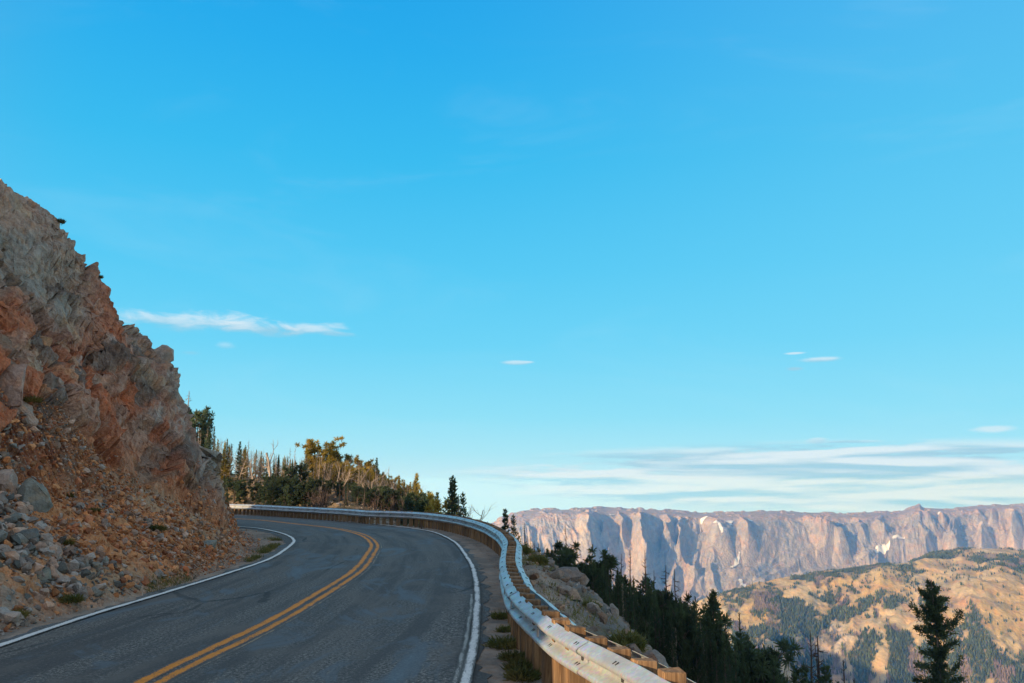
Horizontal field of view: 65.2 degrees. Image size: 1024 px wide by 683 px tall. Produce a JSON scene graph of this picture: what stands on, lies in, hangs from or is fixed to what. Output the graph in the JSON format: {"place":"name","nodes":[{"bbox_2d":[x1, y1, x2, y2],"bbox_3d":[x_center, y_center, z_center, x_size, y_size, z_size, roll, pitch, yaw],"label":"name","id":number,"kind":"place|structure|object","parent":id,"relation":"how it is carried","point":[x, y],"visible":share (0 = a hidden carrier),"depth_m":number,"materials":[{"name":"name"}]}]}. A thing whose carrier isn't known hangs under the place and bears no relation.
{"place":"outdoors","nodes":[
{"label":"outdoors","id":0,"kind":"place"},
{"bbox_2d":[0,178,246,632],"bbox_3d":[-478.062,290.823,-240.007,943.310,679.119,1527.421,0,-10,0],"label":"rock slope","id":1,"kind":"structure","parent":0,"point":[104,373],"depth_m":27.73,"materials":[{"name":"brown stone"}]},
{"bbox_2d":[0,469,17,496],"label":"boulder","id":2,"kind":"object","parent":1,"relation":"on","point":[8,478],"visible":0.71,"depth_m":17.85,"materials":[{"name":"stone"}]},
{"bbox_2d":[0,364,26,407],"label":"boulder","id":3,"kind":"object","parent":1,"relation":"on","point":[12,378],"visible":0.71,"depth_m":19.75,"materials":[{"name":"stone"}]},
{"bbox_2d":[10,401,38,426],"bbox_3d":[-12.235,1.708,20.067,0.613,0.898,0.482,-4,-3,-12],"label":"boulder","id":4,"kind":"object","parent":1,"relation":"on","point":[25,407],"visible":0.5,"depth_m":20.00,"materials":[{"name":"stone"}]},
{"bbox_2d":[14,528,40,539],"bbox_3d":[-9.887,3.994,16.239,0.578,0.328,0.452,-7,1,-30],"label":"boulder","id":5,"kind":"object","parent":1,"relation":"on","point":[28,534],"visible":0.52,"depth_m":16.19,"materials":[{"name":"stone"}]},
{"bbox_2d":[23,395,42,404],"bbox_3d":[-12.152,1.492,20.303,0.515,0.289,0.576,5,-11,-26],"label":"weed","id":6,"kind":"object","parent":1,"relation":"on","point":[34,399],"visible":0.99,"depth_m":20.19,"materials":[{"name":"green plant"}]},
{"bbox_2d":[16,478,52,512],"bbox_3d":[-10.901,3.589,18.064,0.806,0.931,0.628,-27,5,-20],"label":"boulder","id":7,"kind":"object","parent":1,"relation":"on","point":[35,493],"visible":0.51,"depth_m":18.01,"materials":[{"name":"stone"}]},
{"bbox_2d":[37,568,50,582],"bbox_3d":[-9.059,4.527,15.398,0.461,0.329,0.406,2,-10,-11],"label":"boulder","id":8,"kind":"object","parent":1,"relation":"on","point":[47,572],"visible":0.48,"depth_m":15.33,"materials":[{"name":"stone"}]},
{"bbox_2d":[57,593,85,603],"bbox_3d":[-8.293,4.849,15.027,0.566,0.289,0.462,-1,-10,5],"label":"weed","id":9,"kind":"object","parent":1,"relation":"on","point":[69,598],"visible":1,"depth_m":14.97,"materials":[{"name":"green plant"}]},
{"bbox_2d":[0,387,269,634],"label":"rubble","id":10,"kind":"object","parent":1,"relation":"on","point":[18,557],"visible":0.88,"depth_m":19.46,"materials":[{"name":"stone"}]},
{"bbox_2d":[149,523,168,531],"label":"weed","id":11,"kind":"object","parent":1,"relation":"on","point":[161,528],"visible":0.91,"depth_m":21.95,"materials":[{"name":"green plant"}]},
{"bbox_2d":[153,345,173,361],"bbox_3d":[-14.957,0.566,34.385,0.884,0.919,0.548,6,-12,-32],"label":"boulder","id":12,"kind":"object","parent":1,"relation":"on","point":[166,352],"visible":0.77,"depth_m":34.29,"materials":[{"name":"stone"}]},
{"bbox_2d":[0,515,492,682],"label":"road","id":13,"kind":"structure","parent":0,"point":[397,612],"depth_m":13.37,"materials":[{"name":"grey asphalt"}]},
{"bbox_2d":[0,526,295,646],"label":"road marking","id":14,"kind":"object","parent":13,"relation":"on","point":[100,611],"visible":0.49,"depth_m":15.84,"materials":[{"name":"paint"}]},
{"bbox_2d":[131,519,373,682],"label":"road marking","id":15,"kind":"object","parent":13,"relation":"on","point":[172,666],"visible":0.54,"depth_m":13.07,"materials":[{"name":"paint"}]},
{"bbox_2d":[151,518,382,682],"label":"road marking","id":16,"kind":"object","parent":13,"relation":"on","point":[168,677],"visible":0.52,"depth_m":13.07,"materials":[{"name":"paint"}]},
{"bbox_2d":[326,519,480,682],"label":"road marking","id":17,"kind":"object","parent":13,"relation":"on","point":[468,664],"visible":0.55,"depth_m":12.98,"materials":[{"name":"paint"}]},
{"bbox_2d":[451,594,473,682],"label":"road marking","id":18,"kind":"object","parent":13,"relation":"on","point":[459,667],"visible":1,"depth_m":11.54,"materials":[{"name":"paint"}]},
{"bbox_2d":[0,474,668,682],"bbox_3d":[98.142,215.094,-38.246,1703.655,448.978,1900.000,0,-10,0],"label":"ground","id":19,"kind":"structure","parent":0,"point":[488,661],"depth_m":19.03,"materials":[{"name":"brown soil"}]},
{"bbox_2d":[0,607,25,625],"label":"boulder","id":20,"kind":"object","parent":19,"relation":"on","point":[16,618],"visible":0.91,"depth_m":13.31,"materials":[{"name":"stone"}]},
{"bbox_2d":[188,405,214,446],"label":"pine tree","id":21,"kind":"object","parent":19,"relation":"on","point":[200,420],"visible":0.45,"depth_m":77.86,"materials":[{"name":"green plant"}]},
{"bbox_2d":[143,536,281,592],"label":"grass","id":22,"kind":"structure","parent":19,"relation":"on","point":[267,548],"depth_m":19.86,"materials":[{"name":"green plant"}]},
{"bbox_2d":[219,442,226,479],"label":"conifer","id":23,"kind":"object","parent":19,"relation":"on","point":[223,460],"visible":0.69,"depth_m":71.27,"materials":[{"name":"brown plant"}]},
{"bbox_2d":[221,445,232,485],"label":"conifer","id":24,"kind":"object","parent":19,"relation":"on","point":[227,466],"visible":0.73,"depth_m":70.77,"materials":[{"name":"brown plant"}]},
{"bbox_2d":[223,479,254,509],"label":"pine tree","id":25,"kind":"object","parent":19,"relation":"on","point":[238,487],"visible":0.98,"depth_m":65.79,"materials":[{"name":"green plant"}]},
{"bbox_2d":[233,442,244,482],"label":"conifer","id":26,"kind":"object","parent":19,"relation":"on","point":[239,457],"visible":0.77,"depth_m":70.10,"materials":[{"name":"green plant"}]},
{"bbox_2d":[248,481,262,503],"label":"pine tree","id":27,"kind":"object","parent":19,"relation":"on","point":[257,488],"visible":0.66,"depth_m":65.95,"materials":[{"name":"green plant"}]},
{"bbox_2d":[260,443,277,478],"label":"dead tree","id":28,"kind":"object","parent":19,"relation":"on","point":[268,467],"visible":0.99,"depth_m":69.76,"materials":[{"name":"brown wood"}]},
{"bbox_2d":[261,483,282,504],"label":"pine tree","id":29,"kind":"object","parent":19,"relation":"on","point":[265,497],"visible":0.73,"depth_m":63.30,"materials":[{"name":"green plant"}]},
{"bbox_2d":[267,474,278,504],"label":"conifer","id":30,"kind":"object","parent":19,"relation":"on","point":[272,497],"visible":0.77,"depth_m":63.02,"materials":[{"name":"green plant"}]},
{"bbox_2d":[282,464,300,484],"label":"pine tree","id":31,"kind":"object","parent":19,"relation":"on","point":[291,472],"visible":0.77,"depth_m":66.92,"materials":[{"name":"green plant"}]},
{"bbox_2d":[283,484,301,505],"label":"pine tree","id":32,"kind":"object","parent":19,"relation":"on","point":[289,492],"visible":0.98,"depth_m":61.44,"materials":[{"name":"green plant"}]},
{"bbox_2d":[289,462,313,480],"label":"pine tree","id":33,"kind":"object","parent":19,"relation":"on","point":[302,467],"visible":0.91,"depth_m":67.97,"materials":[{"name":"green plant"}]},
{"bbox_2d":[296,487,318,506],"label":"pine tree","id":34,"kind":"object","parent":19,"relation":"on","point":[303,497],"visible":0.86,"depth_m":61.37,"materials":[{"name":"green plant"}]},
{"bbox_2d":[303,476,321,506],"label":"pine tree","id":35,"kind":"object","parent":19,"relation":"on","point":[313,483],"visible":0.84,"depth_m":61.67,"materials":[{"name":"green plant"}]},
{"bbox_2d":[295,436,346,475],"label":"pine tree","id":36,"kind":"object","parent":19,"relation":"on","point":[329,449],"visible":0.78,"depth_m":80.63,"materials":[{"name":"green plant"}]},
{"bbox_2d":[318,460,331,484],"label":"pine tree","id":37,"kind":"object","parent":19,"relation":"on","point":[321,468],"visible":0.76,"depth_m":70.31,"materials":[{"name":"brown plant"}]},
{"bbox_2d":[350,484,364,503],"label":"pine tree","id":38,"kind":"object","parent":19,"relation":"on","point":[357,489],"visible":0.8,"depth_m":62.22,"materials":[{"name":"green plant"}]},
{"bbox_2d":[353,455,379,483],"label":"pine tree","id":39,"kind":"object","parent":19,"relation":"on","point":[357,461],"visible":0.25,"depth_m":78.70,"materials":[{"name":"green plant"}]},
{"bbox_2d":[372,486,394,509],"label":"pine tree","id":40,"kind":"object","parent":19,"relation":"on","point":[385,497],"visible":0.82,"depth_m":61.56,"materials":[{"name":"green plant"}]},
{"bbox_2d":[382,488,403,509],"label":"pine tree","id":41,"kind":"object","parent":19,"relation":"on","point":[397,491],"visible":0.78,"depth_m":61.80,"materials":[{"name":"green plant"}]},
{"bbox_2d":[395,491,433,523],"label":"pine tree","id":42,"kind":"object","parent":19,"relation":"on","point":[418,498],"visible":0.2,"depth_m":61.27,"materials":[{"name":"green plant"}]},
{"bbox_2d":[403,495,427,524],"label":"pine tree","id":43,"kind":"object","parent":19,"relation":"on","point":[415,508],"visible":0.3,"depth_m":56.87,"materials":[{"name":"green plant"}]},
{"bbox_2d":[411,473,420,505],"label":"conifer","id":44,"kind":"object","parent":19,"relation":"on","point":[417,486],"visible":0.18,"depth_m":62.79,"materials":[{"name":"brown plant"}]},
{"bbox_2d":[418,491,459,526],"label":"pine tree","id":45,"kind":"object","parent":19,"relation":"on","point":[434,505],"visible":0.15,"depth_m":56.57,"materials":[{"name":"green plant"}]},
{"bbox_2d":[218,474,671,667],"bbox_3d":[-8.237,11.828,43.555,23.659,12.139,90.074,6,-12,-29],"label":"rubble","id":46,"kind":"object","parent":19,"relation":"on","point":[570,591],"visible":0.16,"depth_m":19.93,"materials":[{"name":"stone"}]},
{"bbox_2d":[441,475,463,515],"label":"conifer","id":47,"kind":"object","parent":19,"relation":"on","point":[452,488],"visible":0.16,"depth_m":53.97,"materials":[{"name":"green plant"}]},
{"bbox_2d":[229,503,694,682],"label":"guardrail","id":48,"kind":"object","parent":19,"relation":"on","point":[555,643],"visible":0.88,"depth_m":10.13,"materials":[{"name":"metal"}]},
{"bbox_2d":[459,493,469,516],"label":"conifer","id":49,"kind":"object","parent":19,"relation":"on","point":[462,501],"visible":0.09,"depth_m":50.76,"materials":[{"name":"green plant"}]},
{"bbox_2d":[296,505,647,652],"bbox_3d":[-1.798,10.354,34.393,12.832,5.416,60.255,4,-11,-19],"label":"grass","id":50,"kind":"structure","parent":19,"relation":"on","point":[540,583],"depth_m":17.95,"materials":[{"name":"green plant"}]},
{"bbox_2d":[480,634,516,649],"bbox_3d":[-0.114,4.454,11.769,0.638,0.290,0.599,8,-13,-37],"label":"weed","id":51,"kind":"object","parent":19,"relation":"on","point":[506,642],"visible":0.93,"depth_m":11.67,"materials":[{"name":"green plant"}]},
{"bbox_2d":[489,609,507,619],"bbox_3d":[-0.209,4.869,14.242,0.412,0.214,0.420,-2,-10,11],"label":"weed","id":52,"kind":"object","parent":19,"relation":"on","point":[499,615],"visible":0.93,"depth_m":14.18,"materials":[{"name":"green plant"}]},
{"bbox_2d":[493,623,510,632],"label":"weed","id":53,"kind":"object","parent":19,"relation":"on","point":[503,628],"visible":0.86,"depth_m":12.93,"materials":[{"name":"green plant"}]},
{"bbox_2d":[501,508,511,533],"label":"conifer","id":54,"kind":"object","parent":19,"relation":"on","point":[504,520],"visible":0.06,"depth_m":48.70,"materials":[{"name":"green plant"}]},
{"bbox_2d":[496,648,524,661],"bbox_3d":[0.004,4.306,10.903,0.515,0.258,0.443,-3,-11,17],"label":"weed","id":55,"kind":"object","parent":19,"relation":"on","point":[507,655],"visible":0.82,"depth_m":10.88,"materials":[{"name":"green plant"}]},
{"bbox_2d":[499,656,531,670],"bbox_3d":[0.088,4.200,10.325,0.467,0.268,0.452,10,-14,-43],"label":"weed","id":56,"kind":"object","parent":19,"relation":"on","point":[509,664],"visible":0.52,"depth_m":10.32,"materials":[{"name":"green plant"}]},
{"bbox_2d":[510,514,522,545],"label":"conifer","id":57,"kind":"object","parent":19,"relation":"on","point":[513,523],"visible":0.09,"depth_m":46.60,"materials":[{"name":"green plant"}]},
{"bbox_2d":[502,661,541,682],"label":"weed","id":58,"kind":"object","parent":19,"relation":"on","point":[529,675],"visible":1,"depth_m":9.78,"materials":[{"name":"green plant"}]},
{"bbox_2d":[519,542,533,554],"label":"shrub","id":59,"kind":"object","parent":19,"relation":"on","point":[526,549],"visible":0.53,"depth_m":28.97,"materials":[{"name":"green plant"}]},
{"bbox_2d":[526,551,548,565],"bbox_3d":[0.777,6.867,25.193,0.826,0.495,0.823,-4,-11,19],"label":"shrub","id":60,"kind":"object","parent":19,"relation":"on","point":[535,558],"visible":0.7,"depth_m":25.05,"materials":[{"name":"green plant"}]},
{"bbox_2d":[552,567,588,585],"bbox_3d":[1.566,7.832,25.037,1.824,1.547,1.476,3,-11,-17],"label":"outcrop","id":61,"kind":"object","parent":19,"relation":"on","point":[575,574],"visible":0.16,"depth_m":24.74,"materials":[{"name":"grey stone"}]},
{"bbox_2d":[552,539,596,569],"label":"pine tree","id":62,"kind":"object","parent":19,"relation":"on","point":[558,546],"visible":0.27,"depth_m":42.42,"materials":[{"name":"green plant"}]},
{"bbox_2d":[585,561,605,595],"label":"pine tree","id":63,"kind":"object","parent":19,"relation":"on","point":[593,571],"visible":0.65,"depth_m":30.23,"materials":[{"name":"green plant"}]},
{"bbox_2d":[561,549,631,595],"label":"pine tree","id":64,"kind":"object","parent":19,"relation":"on","point":[611,561],"visible":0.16,"depth_m":40.84,"materials":[{"name":"green plant"}]},
{"bbox_2d":[599,564,604,599],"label":"conifer","id":65,"kind":"object","parent":19,"relation":"on","point":[602,584],"visible":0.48,"depth_m":29.70,"materials":[{"name":"green plant"}]},
{"bbox_2d":[614,567,623,616],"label":"conifer","id":66,"kind":"object","parent":19,"relation":"on","point":[618,598],"visible":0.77,"depth_m":24.26,"materials":[{"name":"green plant"}]},
{"bbox_2d":[615,571,632,616],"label":"conifer","id":67,"kind":"object","parent":19,"relation":"on","point":[622,582],"visible":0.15,"depth_m":37.56,"materials":[{"name":"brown plant"}]},
{"bbox_2d":[606,626,648,651],"bbox_3d":[2.015,5.348,14.297,0.813,0.495,0.971,-8,-13,38],"label":"shrub","id":68,"kind":"object","parent":19,"relation":"on","point":[630,637],"visible":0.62,"depth_m":14.23,"materials":[{"name":"green plant"}]},
{"bbox_2d":[626,580,633,628],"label":"conifer","id":69,"kind":"object","parent":19,"relation":"on","point":[631,603],"visible":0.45,"depth_m":28.31,"materials":[{"name":"green plant"}]},
{"bbox_2d":[631,584,637,631],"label":"conifer","id":70,"kind":"object","parent":19,"relation":"on","point":[633,618],"visible":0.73,"depth_m":23.32,"materials":[{"name":"green plant"}]},
{"bbox_2d":[635,584,652,644],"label":"pine tree","id":71,"kind":"object","parent":19,"relation":"on","point":[645,611],"visible":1,"depth_m":23.46,"materials":[{"name":"green plant"}]},
{"bbox_2d":[627,643,663,664],"bbox_3d":[2.062,5.237,12.747,0.670,0.809,0.754,3,-11,-17],"label":"outcrop","id":72,"kind":"object","parent":19,"relation":"on","point":[648,654],"visible":0.09,"depth_m":12.67,"materials":[{"name":"grey stone"}]},
{"bbox_2d":[635,553,658,609],"bbox_3d":[6.517,13.734,38.251,2.353,7.307,2.119,10,-14,-44],"label":"conifer","id":73,"kind":"object","parent":19,"relation":"on","point":[643,585],"visible":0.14,"depth_m":38.63,"materials":[{"name":"green plant"}]},
{"bbox_2d":[644,580,653,649],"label":"conifer","id":74,"kind":"object","parent":19,"relation":"on","point":[650,636],"visible":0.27,"depth_m":26.93,"materials":[{"name":"green plant"}]},
{"bbox_2d":[650,590,660,651],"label":"conifer","id":75,"kind":"object","parent":19,"relation":"on","point":[653,641],"visible":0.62,"depth_m":29.39,"materials":[{"name":"green plant"}]},
{"bbox_2d":[650,582,661,649],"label":"conifer","id":76,"kind":"object","parent":19,"relation":"on","point":[653,588],"visible":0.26,"depth_m":30.89,"materials":[{"name":"green plant"}]},
{"bbox_2d":[660,595,668,660],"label":"conifer","id":77,"kind":"object","parent":19,"relation":"on","point":[664,649],"visible":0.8,"depth_m":24.53,"materials":[{"name":"green plant"}]},
{"bbox_2d":[649,607,684,651],"bbox_3d":[6.100,12.146,31.082,1.343,3.565,1.335,-7,-12,33],"label":"pine tree","id":78,"kind":"object","parent":19,"relation":"on","point":[660,619],"visible":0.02,"depth_m":31.48,"materials":[{"name":"green plant"}]},
{"bbox_2d":[660,613,682,667],"bbox_3d":[5.706,10.993,28.116,1.062,2.789,1.042,6,-11,-25],"label":"pine tree","id":79,"kind":"object","parent":19,"relation":"on","point":[676,636],"visible":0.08,"depth_m":28.27,"materials":[{"name":"green plant"}]},
{"bbox_2d":[669,615,676,666],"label":"conifer","id":80,"kind":"object","parent":19,"relation":"on","point":[673,651],"visible":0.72,"depth_m":22.88,"materials":[{"name":"green plant"}]},
{"bbox_2d":[666,605,680,666],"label":"conifer","id":81,"kind":"object","parent":19,"relation":"on","point":[669,650],"visible":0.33,"depth_m":25.92,"materials":[{"name":"green plant"}]},
{"bbox_2d":[656,590,698,645],"bbox_3d":[6.625,12.721,32.911,1.923,4.825,1.888,-6,-13,39],"label":"pine tree","id":82,"kind":"object","parent":19,"relation":"on","point":[675,603],"visible":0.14,"depth_m":33.27,"materials":[{"name":"green plant"}]},
{"bbox_2d":[664,602,701,677],"bbox_3d":[5.142,9.238,23.814,1.078,2.826,1.078,0,-10,3],"label":"pine tree","id":83,"kind":"object","parent":19,"relation":"on","point":[678,621],"visible":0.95,"depth_m":23.80,"materials":[{"name":"green plant"}]},
{"bbox_2d":[678,599,734,651],"bbox_3d":[7.842,14.142,34.114,3.638,5.939,3.571,3,-11,-11],"label":"pine tree","id":84,"kind":"object","parent":19,"relation":"on","point":[725,621],"visible":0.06,"depth_m":34.60,"materials":[{"name":"green plant"}]},
{"bbox_2d":[690,614,730,679],"bbox_3d":[6.898,11.692,27.858,1.527,4.187,1.797,3,-10,-19],"label":"pine tree","id":85,"kind":"object","parent":19,"relation":"on","point":[718,628],"visible":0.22,"depth_m":28.18,"materials":[{"name":"green plant"}]},
{"bbox_2d":[703,611,719,682],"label":"conifer","id":86,"kind":"object","parent":19,"relation":"on","point":[706,623],"visible":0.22,"depth_m":26.62,"materials":[{"name":"green plant"}]},
{"bbox_2d":[703,589,732,650],"bbox_3d":[8.735,14.323,34.029,2.433,7.385,2.345,0,-9,5],"label":"conifer","id":87,"kind":"object","parent":19,"relation":"on","point":[712,601],"visible":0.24,"depth_m":34.44,"materials":[{"name":"green plant"}]},
{"bbox_2d":[720,632,733,682],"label":"conifer","id":88,"kind":"object","parent":19,"relation":"on","point":[723,661],"visible":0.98,"depth_m":23.80,"materials":[{"name":"green plant"}]},
{"bbox_2d":[726,630,735,682],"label":"conifer","id":89,"kind":"object","parent":19,"relation":"on","point":[730,662],"visible":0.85,"depth_m":24.49,"materials":[{"name":"green plant"}]},
{"bbox_2d":[731,637,740,682],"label":"conifer","id":90,"kind":"object","parent":19,"relation":"on","point":[736,667],"visible":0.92,"depth_m":25.77,"materials":[{"name":"green plant"}]},
{"bbox_2d":[728,613,759,681],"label":"conifer","id":91,"kind":"object","parent":19,"relation":"on","point":[739,635],"visible":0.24,"depth_m":32.55,"materials":[{"name":"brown plant"}]},
{"bbox_2d":[731,636,804,682],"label":"pine tree","id":92,"kind":"object","parent":19,"relation":"on","point":[756,671],"visible":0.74,"depth_m":31.20,"materials":[{"name":"green plant"}]},
{"bbox_2d":[768,654,778,682],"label":"conifer","id":93,"kind":"object","parent":19,"relation":"on","point":[773,670],"visible":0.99,"depth_m":27.41,"materials":[{"name":"green plant"}]},
{"bbox_2d":[763,646,785,682],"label":"conifer","id":94,"kind":"object","parent":19,"relation":"on","point":[773,653],"visible":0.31,"depth_m":31.37,"materials":[{"name":"green plant"}]},
{"bbox_2d":[773,669,810,682],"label":"pine tree","id":95,"kind":"object","parent":19,"relation":"on","point":[794,678],"visible":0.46,"depth_m":29.21,"materials":[{"name":"green plant"}]},
{"bbox_2d":[790,661,809,682],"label":"pine tree","id":96,"kind":"object","parent":19,"relation":"on","point":[806,669],"visible":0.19,"depth_m":36.46,"materials":[{"name":"green plant"}]},
{"bbox_2d":[798,631,817,682],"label":"conifer","id":97,"kind":"object","parent":19,"relation":"on","point":[805,673],"visible":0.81,"depth_m":31.34,"materials":[{"name":"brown plant"}]},
{"bbox_2d":[808,636,830,680],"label":"dead tree","id":98,"kind":"object","parent":19,"relation":"on","point":[817,658],"visible":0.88,"depth_m":32.29,"materials":[{"name":"brown wood"}]},
{"bbox_2d":[817,663,832,682],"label":"conifer","id":99,"kind":"object","parent":19,"relation":"on","point":[825,678],"visible":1,"depth_m":30.27,"materials":[{"name":"green plant"}]},
{"bbox_2d":[906,579,968,682],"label":"fir tree","id":100,"kind":"object","parent":19,"relation":"on","point":[934,608],"visible":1,"depth_m":32.36,"materials":[{"name":"green plant"}]},
{"bbox_2d":[0,0,1023,522],"label":"sky","id":101,"kind":"structure","parent":0,"point":[700,256],"materials":[{"name":"blue"}]},
{"bbox_2d":[492,503,1023,604],"bbox_3d":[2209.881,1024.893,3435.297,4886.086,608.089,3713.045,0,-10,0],"label":"mountain","id":102,"kind":"structure","parent":0,"point":[693,552],"depth_m":3879.34,"materials":[{"name":"grey stone"}]},
{"bbox_2d":[592,511,940,586],"bbox_3d":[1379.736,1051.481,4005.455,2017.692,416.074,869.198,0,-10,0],"label":"snow","id":103,"kind":"structure","parent":102,"relation":"on","point":[883,549],"depth_m":3930.74,"materials":[{"name":"white snow"}]},
{"bbox_2d":[689,548,1023,682],"bbox_3d":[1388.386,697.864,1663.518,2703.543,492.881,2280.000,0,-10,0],"label":"hills","id":104,"kind":"structure","parent":0,"point":[985,598],"depth_m":1765.48,"materials":[{"name":"beige stone"}]},
{"bbox_2d":[691,547,1023,682],"bbox_3d":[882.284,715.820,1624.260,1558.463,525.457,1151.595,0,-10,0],"label":"forest","id":105,"kind":"object","parent":104,"relation":"on","point":[899,662],"visible":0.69,"depth_m":1666.66,"materials":[{"name":"plant"}]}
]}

